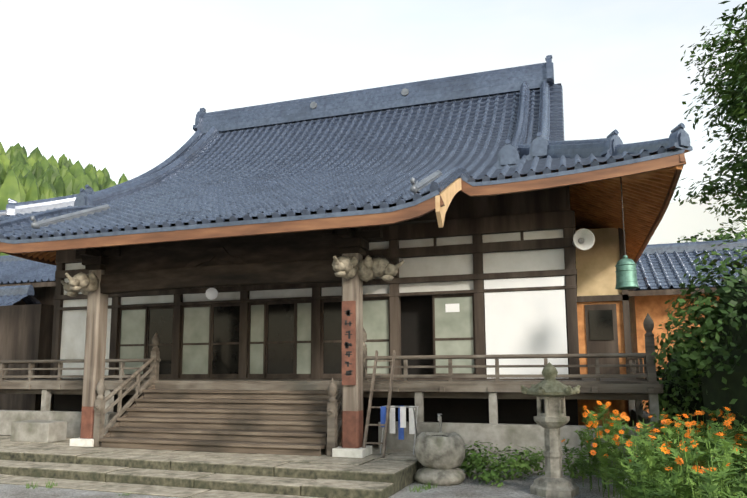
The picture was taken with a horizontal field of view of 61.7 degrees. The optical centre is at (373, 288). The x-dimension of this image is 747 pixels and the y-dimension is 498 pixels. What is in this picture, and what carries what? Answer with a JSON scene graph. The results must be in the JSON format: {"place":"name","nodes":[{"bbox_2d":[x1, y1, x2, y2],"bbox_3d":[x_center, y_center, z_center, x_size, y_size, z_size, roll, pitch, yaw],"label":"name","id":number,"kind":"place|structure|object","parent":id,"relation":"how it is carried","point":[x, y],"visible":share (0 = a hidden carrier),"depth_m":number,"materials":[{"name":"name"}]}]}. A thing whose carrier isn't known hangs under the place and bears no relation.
{"place":"outdoors","nodes":[
{"label":"outdoors","id":0,"kind":"place"},
{"bbox_2d":[0,285,40,305],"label":"lean to roof","id":1,"kind":"object","parent":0,"point":[18,295],"visible":0.56,"depth_m":21.72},
{"bbox_2d":[0,304,53,410],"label":"link walls","id":2,"kind":"structure","parent":0,"point":[26,331],"depth_m":17.44,"materials":[{"name":"brown wood"}]},
{"bbox_2d":[34,286,54,304],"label":"house walls","id":3,"kind":"structure","parent":0,"point":[43,295],"depth_m":22.61,"materials":[{"name":"brown wood"}]},
{"bbox_2d":[0,255,55,287],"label":"house roof","id":4,"kind":"structure","parent":3,"relation":"on","point":[15,271],"depth_m":23.47,"materials":[{"name":"blue tile"}]},
{"bbox_2d":[7,193,429,239],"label":"tiles","id":5,"kind":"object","parent":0,"point":[253,218],"depth_m":11.84,"materials":[{"name":"grey tile"}]},
{"bbox_2d":[60,229,565,374],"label":"plaster wall panels","id":6,"kind":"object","parent":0,"point":[73,333],"depth_m":13.67,"materials":[{"name":"white paint"}]},
{"bbox_2d":[41,389,659,426],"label":"veranda posts","id":7,"kind":"object","parent":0,"point":[419,402],"visible":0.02,"depth_m":11.88,"materials":[{"name":"wood"}]},
{"bbox_2d":[0,451,742,497],"bbox_3d":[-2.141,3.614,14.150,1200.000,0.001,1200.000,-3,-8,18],"label":"ground","id":8,"kind":"structure","parent":0,"point":[472,487],"depth_m":9.17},
{"bbox_2d":[0,435,424,497],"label":"stone platform","id":9,"kind":"structure","parent":8,"relation":"on","point":[63,464],"depth_m":9.87,"materials":[{"name":"grey stone"}]},
{"bbox_2d":[69,253,371,457],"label":"porch pillars","id":10,"kind":"structure","parent":9,"relation":"on","point":[351,446],"depth_m":12.11,"materials":[{"name":"brown wood"}]},
{"bbox_2d":[61,255,404,296],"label":"carved beam ends","id":11,"kind":"object","parent":10,"relation":"attached to","point":[369,268],"visible":1,"depth_m":10.88,"materials":[{"name":"beige wood"}]},
{"bbox_2d":[40,210,444,294],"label":"kohai beams","id":12,"kind":"structure","parent":10,"relation":"on","point":[304,257],"depth_m":11.86,"materials":[{"name":"brown wood"}]},
{"bbox_2d":[205,287,217,299],"bbox_3d":[-3.718,-0.182,14.397,0.280,0.890,0.273,-3,-8,18],"label":"hanging lamp","id":13,"kind":"object","parent":12,"relation":"hanging from","point":[211,293],"visible":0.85,"depth_m":14.27,"materials":[{"name":"white glass"}]},
{"bbox_2d":[342,301,355,384],"bbox_3d":[-0.427,0.938,10.809,0.250,1.450,0.038,-3,-8,18],"label":"sign board","id":14,"kind":"object","parent":10,"relation":"attached to","point":[348,342],"visible":1,"depth_m":10.79,"materials":[{"name":"red wood"}]},
{"bbox_2d":[99,382,341,455],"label":"wooden stairs","id":15,"kind":"structure","parent":9,"relation":"on","point":[289,422],"depth_m":11.90,"materials":[{"name":"brown wood"}]},
{"bbox_2d":[362,350,395,457],"bbox_3d":[0.115,2.022,11.232,0.400,1.849,1.417,-2,-7,11],"label":"ladder","id":16,"kind":"object","parent":9,"relation":"on","point":[367,425],"visible":0.92,"depth_m":11.17,"materials":[{"name":"brown wood"}]},
{"bbox_2d":[380,406,418,454],"bbox_3d":[0.462,2.506,11.112,0.640,0.814,0.417,-3,-8,18],"label":"towel rack","id":17,"kind":"object","parent":9,"relation":"on","point":[402,420],"visible":0.92,"depth_m":11.07,"materials":[{"name":"white fabric"}]},
{"bbox_2d":[26,440,600,495],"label":"plants","id":18,"kind":"object","parent":8,"relation":"on","point":[479,465],"visible":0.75,"depth_m":9.95,"materials":[{"name":"green plant"}]},
{"bbox_2d":[53,394,577,445],"bbox_3d":[-0.383,3.554,19.654,12.944,1.485,11.500,-3,-8,18],"label":"underfloor skirt","id":19,"kind":"object","parent":8,"relation":"on","point":[476,410],"visible":0.14,"depth_m":13.04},
{"bbox_2d":[49,186,581,379],"bbox_3d":[-0.403,0.491,20.033,13.184,4.828,11.720,-3,-8,18],"label":"timber wall frame","id":20,"kind":"object","parent":19,"relation":"on","point":[476,218],"visible":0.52,"depth_m":13.42,"materials":[{"name":"brown wood"}]},
{"bbox_2d":[117,293,475,377],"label":"door frames","id":21,"kind":"structure","parent":20,"relation":"attached to","point":[265,342],"depth_m":14.56,"materials":[{"name":"wood"}]},
{"bbox_2d":[147,302,341,373],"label":"sliding door panels","id":22,"kind":"object","parent":21,"relation":"in","point":[226,329],"visible":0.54,"depth_m":14.63,"materials":[{"name":"brown wood"}]},
{"bbox_2d":[0,153,685,264],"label":"roof eaves","id":23,"kind":"object","parent":20,"relation":"attached to","point":[648,186],"visible":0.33,"depth_m":11.53,"materials":[{"name":"brown wood"}]},
{"bbox_2d":[0,83,683,239],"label":"roof tiles","id":24,"kind":"object","parent":23,"relation":"on","point":[366,160],"visible":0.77,"depth_m":16.45,"materials":[{"name":"tile"}]},
{"bbox_2d":[0,55,692,228],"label":"roof ridges","id":25,"kind":"object","parent":24,"relation":"on","point":[208,127],"visible":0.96,"depth_m":19.05,"materials":[{"name":"tile"}]},
{"bbox_2d":[0,148,684,243],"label":"roof edge tiles","id":26,"kind":"object","parent":23,"relation":"on","point":[397,207],"visible":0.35,"depth_m":10.83,"materials":[{"name":"grey tile"}]},
{"bbox_2d":[615,177,638,289],"bbox_3d":[4.407,-1.054,11.013,0.390,2.122,0.390,-3,-8,18],"label":"temple bell","id":27,"kind":"object","parent":23,"relation":"hanging from","point":[626,273],"visible":1,"depth_m":10.80,"materials":[{"name":"green metal"}]},
{"bbox_2d":[484,276,567,374],"bbox_3d":[3.086,0.804,12.726,1.604,2.050,0.040,-3,-8,18],"label":"white wall panel","id":28,"kind":"object","parent":20,"relation":"attached to","point":[525,322],"visible":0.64,"depth_m":12.71,"materials":[{"name":"white paint"}]},
{"bbox_2d":[572,228,594,249],"bbox_3d":[4.141,-0.918,12.368,0.416,0.430,0.628,-2,-7,13],"label":"loudspeaker","id":29,"kind":"object","parent":20,"relation":"attached to","point":[583,239],"visible":0.96,"depth_m":12.17,"materials":[{"name":"grey plastic"}]},
{"bbox_2d":[0,313,663,455],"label":"veranda railing","id":30,"kind":"object","parent":8,"relation":"on","point":[634,383],"visible":0.77,"depth_m":12.10,"materials":[{"name":"brown wood"}]},
{"bbox_2d":[0,409,666,473],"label":"foundation wall","id":31,"kind":"structure","parent":8,"relation":"on","point":[33,426],"depth_m":11.45,"materials":[{"name":"concrete"}]},
{"bbox_2d":[437,414,441,431],"bbox_3d":[1.167,2.702,10.988,0.080,0.978,0.198,-3,-8,18],"label":"faucet","id":32,"kind":"object","parent":8,"relation":"on","point":[440,422],"visible":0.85,"depth_m":11.08,"materials":[{"name":"grey metal"}]},
{"bbox_2d":[414,432,465,485],"bbox_3d":[1.051,2.709,9.877,0.807,0.860,0.739,-3,-8,18],"label":"water basin","id":33,"kind":"object","parent":8,"relation":"on","point":[440,456],"visible":0.9,"depth_m":9.63,"materials":[{"name":"stone"}]},
{"bbox_2d":[520,362,580,497],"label":"stone lantern","id":34,"kind":"object","parent":8,"relation":"on","point":[550,392],"visible":1,"depth_m":8.87,"materials":[{"name":"grey stone"}]},
{"bbox_2d":[575,228,631,425],"bbox_3d":[6.243,1.294,17.281,1.348,5.300,3.480,-3,-8,18],"label":"side annex","id":35,"kind":"object","parent":8,"relation":"on","point":[603,313],"visible":0.65,"depth_m":15.74,"materials":[{"name":"beige paint"}]},
{"bbox_2d":[562,403,746,497],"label":"cosmos plants","id":36,"kind":"object","parent":8,"relation":"on","point":[651,477],"visible":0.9,"depth_m":6.47,"materials":[{"name":"green plant"}]},
{"bbox_2d":[561,401,746,473],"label":"orange flowers","id":37,"kind":"object","parent":36,"relation":"on","point":[678,460],"visible":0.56,"depth_m":8.10,"materials":[{"name":"orange plant"}]},
{"bbox_2d":[640,323,720,445],"bbox_3d":[5.945,1.967,11.567,2.064,2.775,2.667,-3,-8,18],"label":"bush","id":38,"kind":"object","parent":8,"relation":"on","point":[672,403],"visible":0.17,"depth_m":10.93,"materials":[{"name":"green plant"}]},
{"bbox_2d":[651,239,746,447],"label":"bush","id":39,"kind":"object","parent":8,"relation":"on","point":[718,357],"visible":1,"depth_m":9.29,"materials":[{"name":"green plant"}]},
{"bbox_2d":[677,220,746,242],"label":"tree","id":40,"kind":"object","parent":8,"relation":"on","point":[728,236],"visible":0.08,"depth_m":27.91,"materials":[{"name":"green plant"}]},
{"bbox_2d":[716,250,746,301],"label":"tree","id":41,"kind":"object","parent":8,"relation":"on","point":[742,254],"visible":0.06,"depth_m":13.90,"materials":[{"name":"green plant"}]},
{"bbox_2d":[0,0,746,201],"label":"sky","id":42,"kind":"structure","parent":0,"point":[119,86],"materials":[{"name":"white"}]},
{"bbox_2d":[445,303,459,311],"bbox_3d":[1.679,0.415,13.297,0.300,0.180,0.006,-3,-8,18],"label":"notice paper","id":43,"kind":"object","parent":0,"point":[451,307],"visible":1,"depth_m":13.29,"materials":[{"name":"white paper"}]},
{"bbox_2d":[401,290,568,374],"bbox_3d":[-0.354,1.271,20.073,12.705,3.150,11.030,-3,-8,18],"label":"hall interior","id":44,"kind":"object","parent":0,"point":[416,325],"visible":0.07,"depth_m":13.84,"materials":[{"name":"black"}]},
{"bbox_2d":[629,294,719,418],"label":"house walls","id":45,"kind":"structure","parent":0,"point":[654,307],"depth_m":19.25,"materials":[{"name":"orange paint"}]},
{"bbox_2d":[628,239,746,297],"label":"house roof","id":46,"kind":"structure","parent":45,"relation":"on","point":[662,269],"depth_m":20.35,"materials":[{"name":"blue tile"}]},
{"bbox_2d":[647,191,746,244],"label":"hazy hill","id":47,"kind":"structure","parent":0,"point":[686,219],"depth_m":1323.11,"materials":[{"name":"white"}]},
{"bbox_2d":[672,1,746,255],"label":"tree","id":48,"kind":"object","parent":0,"point":[731,97],"depth_m":5.87,"materials":[{"name":"green plant"}]},
{"bbox_3d":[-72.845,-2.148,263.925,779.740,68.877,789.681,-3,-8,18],"label":"hill terrain","id":49,"kind":"structure","parent":0,"visible":0},
{"bbox_2d":[0,142,127,209],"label":"hill conifer trees","id":50,"kind":"object","parent":49,"relation":"on","point":[35,174],"depth_m":212.85,"materials":[{"name":"green plant"}]}
]}

